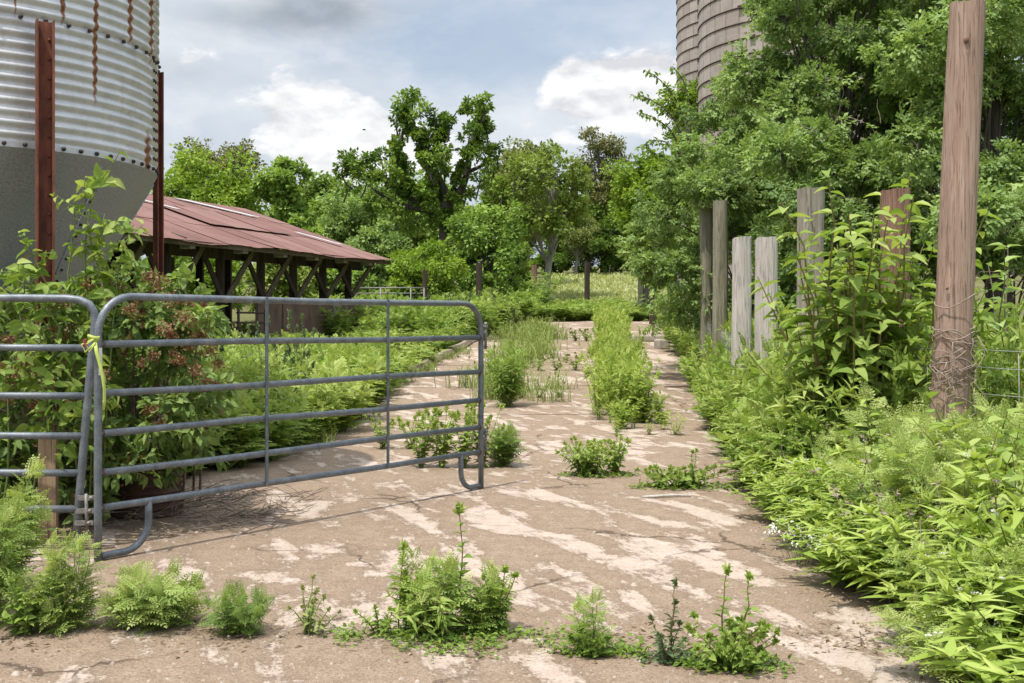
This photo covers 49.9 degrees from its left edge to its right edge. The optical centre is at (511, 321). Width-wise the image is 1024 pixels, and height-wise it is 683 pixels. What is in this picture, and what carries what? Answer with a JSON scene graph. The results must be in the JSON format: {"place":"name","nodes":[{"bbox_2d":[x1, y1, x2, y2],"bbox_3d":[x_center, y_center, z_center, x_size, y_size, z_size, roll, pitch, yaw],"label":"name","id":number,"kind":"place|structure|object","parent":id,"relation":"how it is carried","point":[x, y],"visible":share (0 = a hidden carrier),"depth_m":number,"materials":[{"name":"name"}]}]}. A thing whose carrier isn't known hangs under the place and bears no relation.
{"place":"outdoors","nodes":[
{"label":"outdoors","id":0,"kind":"place"},
{"bbox_2d":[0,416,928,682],"bbox_3d":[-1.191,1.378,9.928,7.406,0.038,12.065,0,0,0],"label":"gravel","id":1,"kind":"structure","parent":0,"point":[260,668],"depth_m":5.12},
{"bbox_2d":[0,321,994,682],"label":"track","id":2,"kind":"structure","parent":0,"point":[532,511],"depth_m":6.47,"materials":[{"name":"concrete"}]},
{"bbox_2d":[0,454,45,617],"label":"ragweed","id":3,"kind":"object","parent":2,"relation":"on","point":[8,565],"visible":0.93,"depth_m":5.12,"materials":[{"name":"green plant"}]},
{"bbox_2d":[0,472,61,589],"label":"ragweed","id":4,"kind":"object","parent":2,"relation":"on","point":[32,543],"visible":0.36,"depth_m":5.80,"materials":[{"name":"green plant"}]},
{"bbox_2d":[0,555,71,635],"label":"ragweed","id":5,"kind":"object","parent":2,"relation":"on","point":[22,620],"visible":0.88,"depth_m":4.92,"materials":[{"name":"green plant"}]},
{"bbox_2d":[38,439,58,543],"bbox_3d":[-2.930,1.060,6.950,0.110,0.680,0.050,0,0,-6],"label":"stake","id":6,"kind":"object","parent":2,"relation":"on","point":[47,450],"visible":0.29,"depth_m":6.93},
{"bbox_2d":[0,294,97,547],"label":"side fence","id":7,"kind":"object","parent":2,"relation":"on","point":[77,509],"visible":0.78,"depth_m":6.70,"materials":[{"name":"metal"}]},
{"bbox_2d":[29,528,111,636],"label":"ragweed","id":8,"kind":"object","parent":2,"relation":"on","point":[74,611],"visible":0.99,"depth_m":4.98,"materials":[{"name":"green plant"}]},
{"bbox_2d":[0,0,163,444],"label":"grain bin","id":9,"kind":"object","parent":2,"relation":"on","point":[81,88],"visible":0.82,"depth_m":8.34,"materials":[{"name":"metal"}]},
{"bbox_2d":[0,257,237,527],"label":"berry bush","id":10,"kind":"object","parent":2,"relation":"on","point":[192,321],"visible":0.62,"depth_m":7.43,"materials":[{"name":"green plant"}]},
{"bbox_2d":[0,229,123,520],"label":"climbing shoot","id":11,"kind":"object","parent":10,"relation":"on","point":[21,274],"visible":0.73,"depth_m":6.96,"materials":[{"name":"green plant"}]},
{"bbox_2d":[25,151,148,500],"bbox_3d":[-2.829,0.041,7.399,0.698,2.365,0.598,0,0,0],"label":"climbing shoot","id":12,"kind":"object","parent":10,"relation":"on","point":[100,178],"visible":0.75,"depth_m":7.30,"materials":[{"name":"green plant"}]},
{"bbox_2d":[110,445,184,519],"bbox_3d":[-2.660,1.146,8.020,0.524,0.500,0.524,0,0,0],"label":"drum","id":13,"kind":"object","parent":2,"relation":"on","point":[133,490],"visible":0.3,"depth_m":7.80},
{"bbox_2d":[92,555,214,637],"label":"ragweed","id":14,"kind":"object","parent":2,"relation":"on","point":[136,603],"visible":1,"depth_m":4.97,"materials":[{"name":"green plant"}]},
{"bbox_2d":[0,477,328,534],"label":"brushwood litter","id":15,"kind":"object","parent":2,"relation":"on","point":[227,496],"visible":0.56,"depth_m":7.83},
{"bbox_2d":[194,578,275,637],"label":"ragweed","id":16,"kind":"object","parent":2,"relation":"on","point":[238,612],"visible":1,"depth_m":4.90,"materials":[{"name":"green plant"}]},
{"bbox_2d":[94,293,488,560],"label":"field gate","id":17,"kind":"structure","parent":2,"relation":"on","point":[100,433],"depth_m":7.37,"materials":[{"name":"metal"}]},
{"bbox_2d":[81,334,105,409],"bbox_3d":[-2.423,0.290,6.401,0.145,0.439,0.097,0,0,0],"label":"strap","id":18,"kind":"object","parent":17,"relation":"attached to","point":[92,338],"visible":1,"depth_m":6.37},
{"bbox_2d":[286,573,341,634],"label":"thin weed","id":19,"kind":"object","parent":2,"relation":"on","point":[308,621],"visible":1,"depth_m":4.94,"materials":[{"name":"green plant"}]},
{"bbox_2d":[362,410,461,448],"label":"thin weed","id":20,"kind":"object","parent":2,"relation":"on","point":[379,433],"visible":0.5,"depth_m":12.11,"materials":[{"name":"green plant"}]},
{"bbox_2d":[352,501,540,641],"bbox_3d":[-0.318,1.117,4.948,0.756,0.631,0.569,0,0,-28],"label":"mixed weed","id":21,"kind":"object","parent":2,"relation":"on","point":[419,618],"visible":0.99,"depth_m":4.90,"materials":[{"name":"green plant"}]},
{"bbox_2d":[390,320,510,385],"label":"kerb","id":22,"kind":"structure","parent":2,"relation":"on","point":[467,343],"depth_m":27.15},
{"bbox_2d":[396,400,505,467],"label":"thin weed","id":23,"kind":"object","parent":2,"relation":"on","point":[469,419],"visible":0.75,"depth_m":10.53,"materials":[{"name":"green plant"}]},
{"bbox_2d":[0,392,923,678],"bbox_3d":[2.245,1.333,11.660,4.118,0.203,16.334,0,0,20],"label":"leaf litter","id":24,"kind":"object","parent":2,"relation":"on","point":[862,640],"visible":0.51,"depth_m":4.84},
{"bbox_2d":[473,337,529,406],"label":"ragweed","id":25,"kind":"object","parent":2,"relation":"on","point":[507,392],"visible":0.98,"depth_m":17.32,"materials":[{"name":"green plant"}]},
{"bbox_2d":[475,418,529,466],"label":"ragweed","id":26,"kind":"object","parent":2,"relation":"on","point":[503,453],"visible":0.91,"depth_m":10.61,"materials":[{"name":"green plant"}]},
{"bbox_2d":[527,350,581,369],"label":"thin weed","id":27,"kind":"object","parent":2,"relation":"on","point":[565,358],"visible":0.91,"depth_m":23.98,"materials":[{"name":"green plant"}]},
{"bbox_2d":[323,615,797,678],"bbox_3d":[0.174,1.384,4.767,2.054,0.076,0.722,0,0,9],"label":"ground cover","id":28,"kind":"object","parent":2,"relation":"on","point":[439,639],"visible":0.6,"depth_m":4.72,"materials":[{"name":"green plant"}]},
{"bbox_2d":[291,344,829,566],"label":"edge grass","id":29,"kind":"structure","parent":2,"relation":"on","point":[324,436],"depth_m":20.40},
{"bbox_2d":[569,327,596,340],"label":"thin weed","id":30,"kind":"object","parent":2,"relation":"on","point":[583,335],"visible":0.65,"depth_m":32.93,"materials":[{"name":"green plant"}]},
{"bbox_2d":[554,432,640,478],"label":"thin weed","id":31,"kind":"object","parent":2,"relation":"on","point":[583,461],"visible":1,"depth_m":9.96,"materials":[{"name":"green plant"}]},
{"bbox_2d":[552,582,648,659],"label":"ragweed","id":32,"kind":"object","parent":2,"relation":"on","point":[594,646],"visible":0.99,"depth_m":4.60,"materials":[{"name":"green plant"}]},
{"bbox_2d":[576,301,686,434],"bbox_3d":[2.777,0.296,28.891,1.773,2.210,31.018,0,0,5],"label":"weed strip","id":33,"kind":"object","parent":2,"relation":"on","point":[621,388],"visible":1,"depth_m":15.82,"materials":[{"name":"green plant"}]},
{"bbox_2d":[630,64,698,221],"bbox_3d":[3.492,-2.289,24.056,1.979,6.704,1.090,0,0,0],"label":"arching sapling","id":34,"kind":"object","parent":2,"relation":"on","point":[649,141],"visible":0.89,"depth_m":24.08,"materials":[{"name":"green plant"}]},
{"bbox_2d":[635,577,699,666],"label":"grey weed","id":35,"kind":"object","parent":2,"relation":"on","point":[669,653],"visible":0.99,"depth_m":4.53,"materials":[{"name":"green plant"}]},
{"bbox_2d":[648,77,697,331],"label":"vine column","id":36,"kind":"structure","parent":2,"relation":"on","point":[681,97],"depth_m":30.74,"materials":[{"name":"green plant"}]},
{"bbox_2d":[624,447,743,490],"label":"thin weed","id":37,"kind":"object","parent":2,"relation":"on","point":[689,480],"visible":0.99,"depth_m":9.24,"materials":[{"name":"green plant"}]},
{"bbox_2d":[612,69,791,337],"bbox_3d":[4.198,-2.112,22.592,4.311,6.540,4.776,0,0,0],"label":"elder shrub","id":38,"kind":"object","parent":2,"relation":"on","point":[700,185],"visible":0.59,"depth_m":21.80,"materials":[{"name":"green plant"}]},
{"bbox_2d":[699,207,712,357],"bbox_3d":[3.704,-0.489,21.001,0.274,3.384,0.269,0,0,0],"label":"fence post","id":39,"kind":"object","parent":2,"relation":"on","point":[706,221],"visible":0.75,"depth_m":20.89,"materials":[{"name":"grey wood"}]},
{"bbox_2d":[712,200,727,361],"bbox_3d":[3.500,-0.375,18.491,0.262,3.367,0.258,0,0,0],"label":"fence post","id":40,"kind":"object","parent":2,"relation":"on","point":[720,266],"visible":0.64,"depth_m":18.39,"materials":[{"name":"grey wood"}]},
{"bbox_2d":[674,562,785,674],"bbox_3d":[0.880,1.199,4.441,0.460,0.458,0.361,0,0,0],"label":"mixed weed","id":41,"kind":"object","parent":2,"relation":"on","point":[731,648],"visible":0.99,"depth_m":4.42,"materials":[{"name":"green plant"}]},
{"bbox_2d":[731,236,751,395],"bbox_3d":[2.918,0.155,14.000,0.262,2.491,0.258,0,0,0],"label":"fence post","id":42,"kind":"object","parent":2,"relation":"on","point":[741,290],"visible":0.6,"depth_m":13.89,"materials":[{"name":"grey wood"}]},
{"bbox_2d":[754,237,777,376],"bbox_3d":[3.013,0.200,13.001,0.267,2.400,0.267,0,0,0],"label":"fence post","id":43,"kind":"object","parent":2,"relation":"on","point":[766,262],"visible":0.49,"depth_m":12.89,"materials":[{"name":"grey wood"}]},
{"bbox_2d":[764,515,826,567],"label":"white flower","id":44,"kind":"object","parent":2,"relation":"on","point":[778,532],"visible":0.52,"depth_m":6.33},
{"bbox_2d":[796,187,824,343],"bbox_3d":[2.980,0.033,11.003,0.280,2.735,0.268,0,0,0],"label":"fence post","id":45,"kind":"object","parent":2,"relation":"on","point":[809,202],"visible":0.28,"depth_m":10.89,"materials":[{"name":"grey wood"}]},
{"bbox_2d":[691,315,1023,427],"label":"wire fence","id":46,"kind":"object","parent":45,"relation":"attached to","point":[918,358],"visible":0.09,"depth_m":8.31,"materials":[{"name":"metal"}]},
{"bbox_2d":[719,431,1023,682],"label":"smartweed","id":47,"kind":"object","parent":2,"relation":"on","point":[846,548],"visible":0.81,"depth_m":5.07,"materials":[{"name":"green plant"}]},
{"bbox_2d":[743,168,1001,441],"bbox_3d":[2.845,0.096,8.717,1.956,2.616,1.782,0,0,-29],"label":"pokeweed","id":48,"kind":"object","parent":2,"relation":"on","point":[841,310],"visible":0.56,"depth_m":8.54,"materials":[{"name":"green plant"}]},
{"bbox_2d":[865,471,1023,682],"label":"mixed bank weeds","id":49,"kind":"object","parent":2,"relation":"on","point":[943,674],"visible":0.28,"depth_m":4.34,"materials":[{"name":"green plant"}]},
{"bbox_2d":[930,0,985,435],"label":"tall post","id":50,"kind":"object","parent":2,"relation":"on","point":[956,259],"visible":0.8,"depth_m":7.51,"materials":[{"name":"brown wood"}]},
{"bbox_2d":[928,294,987,418],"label":"dry vine","id":51,"kind":"object","parent":50,"relation":"attached to","point":[953,358],"visible":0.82,"depth_m":7.46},
{"bbox_2d":[428,311,583,402],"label":"tall grass","id":52,"kind":"structure","parent":0,"point":[535,334],"depth_m":25.67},
{"bbox_2d":[64,266,1023,357],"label":"ground","id":53,"kind":"structure","parent":0,"point":[979,284],"depth_m":67.12,"materials":[{"name":"plant"}]},
{"bbox_2d":[136,254,195,312],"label":"hedge bush","id":54,"kind":"object","parent":53,"relation":"on","point":[179,260],"visible":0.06,"depth_m":43.78,"materials":[{"name":"green plant"}]},
{"bbox_2d":[150,138,272,272],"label":"broad tree","id":55,"kind":"object","parent":53,"relation":"on","point":[214,189],"visible":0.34,"depth_m":59.69,"materials":[{"name":"green plant"}]},
{"bbox_2d":[186,258,251,311],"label":"hedge bush","id":56,"kind":"object","parent":53,"relation":"on","point":[236,265],"visible":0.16,"depth_m":45.44,"materials":[{"name":"green plant"}]},
{"bbox_2d":[171,136,268,211],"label":"bronze tree","id":57,"kind":"object","parent":53,"relation":"on","point":[224,152],"visible":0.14,"depth_m":72.81,"materials":[{"name":"green plant"}]},
{"bbox_2d":[0,321,469,474],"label":"feathery weed bed","id":58,"kind":"object","parent":53,"relation":"on","point":[340,359],"visible":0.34,"depth_m":13.24,"materials":[{"name":"green plant"}]},
{"bbox_2d":[84,194,394,335],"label":"cattle shed","id":59,"kind":"structure","parent":53,"relation":"on","point":[202,233],"depth_m":29.75,"materials":[{"name":"metal"}]},
{"bbox_2d":[236,309,264,337],"bbox_3d":[-6.528,0.269,27.584,0.070,1.200,1.196,0,0,23],"label":"hay rack","id":60,"kind":"object","parent":53,"relation":"on","point":[238,313],"visible":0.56,"depth_m":27.35,"materials":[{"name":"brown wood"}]},
{"bbox_2d":[242,249,317,311],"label":"hedge bush","id":61,"kind":"object","parent":53,"relation":"on","point":[282,285],"visible":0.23,"depth_m":47.39,"materials":[{"name":"green plant"}]},
{"bbox_2d":[246,154,318,226],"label":"bright tree","id":62,"kind":"object","parent":53,"relation":"on","point":[279,186],"visible":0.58,"depth_m":57.26,"materials":[{"name":"green plant"}]},
{"bbox_2d":[282,211,325,297],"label":"round bush tree","id":63,"kind":"object","parent":53,"relation":"on","point":[297,221],"visible":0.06,"depth_m":49.57,"materials":[{"name":"green plant"}]},
{"bbox_2d":[255,303,368,337],"bbox_3d":[-5.518,-0.013,30.972,0.175,1.325,5.796,0,0,23],"label":"board fence","id":64,"kind":"object","parent":53,"relation":"on","point":[278,314],"visible":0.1,"depth_m":29.93,"materials":[{"name":"wood"}]},
{"bbox_2d":[280,170,363,220],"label":"tree","id":65,"kind":"object","parent":53,"relation":"on","point":[318,184],"visible":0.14,"depth_m":83.30,"materials":[{"name":"green plant"}]},
{"bbox_2d":[314,186,373,285],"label":"soft tree","id":66,"kind":"object","parent":53,"relation":"on","point":[341,222],"visible":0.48,"depth_m":64.81,"materials":[{"name":"green plant"}]},
{"bbox_2d":[310,267,377,298],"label":"hedge bush","id":67,"kind":"object","parent":53,"relation":"on","point":[332,274],"visible":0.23,"depth_m":49.28,"materials":[{"name":"green plant"}]},
{"bbox_2d":[205,289,532,397],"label":"tall weed sprigs","id":68,"kind":"object","parent":53,"relation":"on","point":[288,350],"visible":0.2,"depth_m":13.55,"materials":[{"name":"green plant"}]},
{"bbox_2d":[344,216,416,292],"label":"soft tree","id":69,"kind":"object","parent":53,"relation":"on","point":[381,241],"visible":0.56,"depth_m":57.13,"materials":[{"name":"green plant"}]},
{"bbox_2d":[355,287,424,299],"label":"pipe fence","id":70,"kind":"object","parent":53,"relation":"on","point":[410,293],"visible":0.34,"depth_m":43.98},
{"bbox_2d":[358,169,471,263],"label":"tree","id":71,"kind":"object","parent":53,"relation":"on","point":[423,236],"visible":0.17,"depth_m":80.04,"materials":[{"name":"green plant"}]},
{"bbox_2d":[331,85,512,284],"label":"gnarled tree","id":72,"kind":"object","parent":53,"relation":"on","point":[433,161],"visible":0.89,"depth_m":61.17,"materials":[{"name":"green plant"}]},
{"bbox_2d":[382,237,470,299],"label":"bush","id":73,"kind":"object","parent":53,"relation":"on","point":[410,274],"visible":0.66,"depth_m":48.16,"materials":[{"name":"green plant"}]},
{"bbox_2d":[476,263,481,296],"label":"fence post","id":74,"kind":"object","parent":53,"relation":"on","point":[479,276],"visible":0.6,"depth_m":49.88,"materials":[{"name":"brown wood"}]},
{"bbox_2d":[301,286,661,344],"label":"weeds","id":75,"kind":"object","parent":53,"relation":"on","point":[403,317],"visible":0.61,"depth_m":35.73,"materials":[{"name":"green plant"}]},
{"bbox_2d":[442,198,530,296],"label":"round bush tree","id":76,"kind":"object","parent":53,"relation":"on","point":[493,239],"visible":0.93,"depth_m":53.45,"materials":[{"name":"green plant"}]},
{"bbox_2d":[483,240,534,291],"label":"dark bush","id":77,"kind":"object","parent":53,"relation":"on","point":[524,269],"visible":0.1,"depth_m":56.41,"materials":[{"name":"green plant"}]},
{"bbox_2d":[476,135,558,265],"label":"yellow tree","id":78,"kind":"object","parent":53,"relation":"on","point":[529,148],"visible":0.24,"depth_m":71.60,"materials":[{"name":"green plant"}]},
{"bbox_2d":[519,270,562,304],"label":"leafy bush","id":79,"kind":"object","parent":53,"relation":"on","point":[537,286],"visible":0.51,"depth_m":51.97,"materials":[{"name":"green plant"}]},
{"bbox_2d":[492,138,594,300],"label":"pale trunk tree","id":80,"kind":"object","parent":53,"relation":"on","point":[555,217],"visible":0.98,"depth_m":59.33,"materials":[{"name":"green plant"}]},
{"bbox_2d":[528,250,572,275],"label":"dark bush","id":81,"kind":"object","parent":53,"relation":"on","point":[538,261],"visible":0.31,"depth_m":86.00,"materials":[{"name":"green plant"}]},
{"bbox_2d":[527,193,583,273],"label":"tree","id":82,"kind":"object","parent":53,"relation":"on","point":[558,249],"visible":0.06,"depth_m":95.16,"materials":[{"name":"green plant"}]},
{"bbox_2d":[559,213,604,273],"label":"soft tree","id":83,"kind":"object","parent":53,"relation":"on","point":[593,227],"visible":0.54,"depth_m":82.72,"materials":[{"name":"green plant"}]},
{"bbox_2d":[584,262,589,303],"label":"fence post","id":84,"kind":"object","parent":53,"relation":"on","point":[586,280],"visible":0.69,"depth_m":54.87,"materials":[{"name":"brown wood"}]},
{"bbox_2d":[553,219,633,273],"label":"dark bush","id":85,"kind":"object","parent":53,"relation":"on","point":[601,243],"visible":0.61,"depth_m":83.32,"materials":[{"name":"green plant"}]},
{"bbox_2d":[572,125,633,273],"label":"bronze tree","id":86,"kind":"object","parent":53,"relation":"on","point":[612,150],"visible":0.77,"depth_m":85.43,"materials":[{"name":"green plant"}]},
{"bbox_2d":[568,189,640,272],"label":"tree","id":87,"kind":"object","parent":53,"relation":"on","point":[607,217],"visible":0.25,"depth_m":84.11,"materials":[{"name":"green plant"}]},
{"bbox_2d":[582,165,637,272],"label":"tree","id":88,"kind":"object","parent":53,"relation":"on","point":[586,196],"visible":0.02,"depth_m":88.78,"materials":[{"name":"green plant"}]},
{"bbox_2d":[550,271,675,303],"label":"field grass","id":89,"kind":"structure","parent":53,"relation":"on","point":[617,285],"depth_m":68.41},
{"bbox_2d":[598,147,672,306],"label":"bright tree","id":90,"kind":"object","parent":53,"relation":"on","point":[626,182],"visible":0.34,"depth_m":51.29,"materials":[{"name":"green plant"}]},
{"bbox_2d":[642,199,675,289],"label":"bright tree","id":91,"kind":"object","parent":53,"relation":"on","point":[644,207],"depth_m":42.17,"materials":[{"name":"green plant"}]},
{"bbox_2d":[676,0,697,301],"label":"stave silo","id":92,"kind":"object","parent":53,"relation":"on","point":[687,37],"visible":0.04,"depth_m":35.06,"materials":[{"name":"concrete"}]},
{"bbox_2d":[697,0,902,318],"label":"stave silo","id":93,"kind":"object","parent":53,"relation":"on","point":[721,23],"visible":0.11,"depth_m":26.87,"materials":[{"name":"concrete"}]},
{"bbox_2d":[712,0,945,293],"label":"elder tree","id":94,"kind":"object","parent":53,"relation":"on","point":[768,78],"visible":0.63,"depth_m":18.73,"materials":[{"name":"green plant"}]},
{"bbox_2d":[734,111,938,316],"bbox_3d":[5.294,-0.934,17.140,3.749,4.620,3.494,0,0,0],"label":"elder shrub","id":95,"kind":"object","parent":53,"relation":"on","point":[802,154],"visible":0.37,"depth_m":16.58,"materials":[{"name":"green plant"}]},
{"bbox_2d":[651,286,1023,492],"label":"bank weeds","id":96,"kind":"object","parent":53,"relation":"on","point":[741,413],"visible":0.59,"depth_m":9.43,"materials":[{"name":"green plant"}]},
{"bbox_2d":[880,187,910,383],"bbox_3d":[3.412,0.107,9.794,0.271,2.586,0.276,0,0,0],"label":"fence post","id":97,"kind":"object","parent":53,"relation":"on","point":[890,197],"visible":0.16,"depth_m":9.69,"materials":[{"name":"red wood"}]},
{"bbox_2d":[841,82,981,276],"bbox_3d":[7.491,-1.785,19.845,3.547,6.099,3.158,0,0,0],"label":"elder shrub","id":98,"kind":"object","parent":53,"relation":"on","point":[887,112],"visible":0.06,"depth_m":19.20,"materials":[{"name":"green plant"}]},
{"bbox_2d":[806,377,1023,552],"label":"feathery weeds","id":99,"kind":"object","parent":53,"relation":"on","point":[923,461],"visible":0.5,"depth_m":6.33,"materials":[{"name":"green plant"}]},
{"bbox_2d":[837,391,1023,550],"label":"broadleaf weeds","id":100,"kind":"object","parent":53,"relation":"on","point":[1009,479],"visible":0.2,"depth_m":5.60,"materials":[{"name":"green plant"}]},
{"bbox_2d":[848,0,1023,322],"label":"elder tree","id":101,"kind":"object","parent":53,"relation":"on","point":[1003,87],"visible":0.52,"depth_m":15.70,"materials":[{"name":"green plant"}]},
{"bbox_2d":[889,295,1023,419],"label":"pale weeds","id":102,"kind":"object","parent":53,"relation":"on","point":[997,378],"visible":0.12,"depth_m":8.55,"materials":[{"name":"green plant"}]},
{"bbox_2d":[914,136,1023,322],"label":"elder shrub","id":103,"kind":"object","parent":53,"relation":"on","point":[1000,187],"visible":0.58,"depth_m":13.56,"materials":[{"name":"green plant"}]},
{"bbox_2d":[931,323,1023,419],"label":"pokeweed","id":104,"kind":"object","parent":53,"relation":"on","point":[1011,377],"visible":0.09,"depth_m":8.55,"materials":[{"name":"green plant"}]},
{"bbox_2d":[977,242,1022,385],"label":"sapling","id":105,"kind":"object","parent":53,"relation":"on","point":[1008,289],"visible":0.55,"depth_m":10.95,"materials":[{"name":"green plant"}]},
{"bbox_2d":[138,0,1023,265],"label":"sky","id":106,"kind":"structure","parent":0,"point":[305,79],"materials":[{"name":"white"}]},
{"bbox_2d":[630,335,662,341],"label":"stone block","id":107,"kind":"structure","parent":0,"point":[648,338],"depth_m":32.56,"materials":[{"name":"stone"}]},
{"bbox_2d":[654,339,669,348],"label":"stone block","id":108,"kind":"structure","parent":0,"point":[660,343],"depth_m":29.76,"materials":[{"name":"stone"}]},
{"bbox_2d":[754,78,1023,624],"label":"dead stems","id":109,"kind":"object","parent":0,"point":[877,481],"depth_m":5.96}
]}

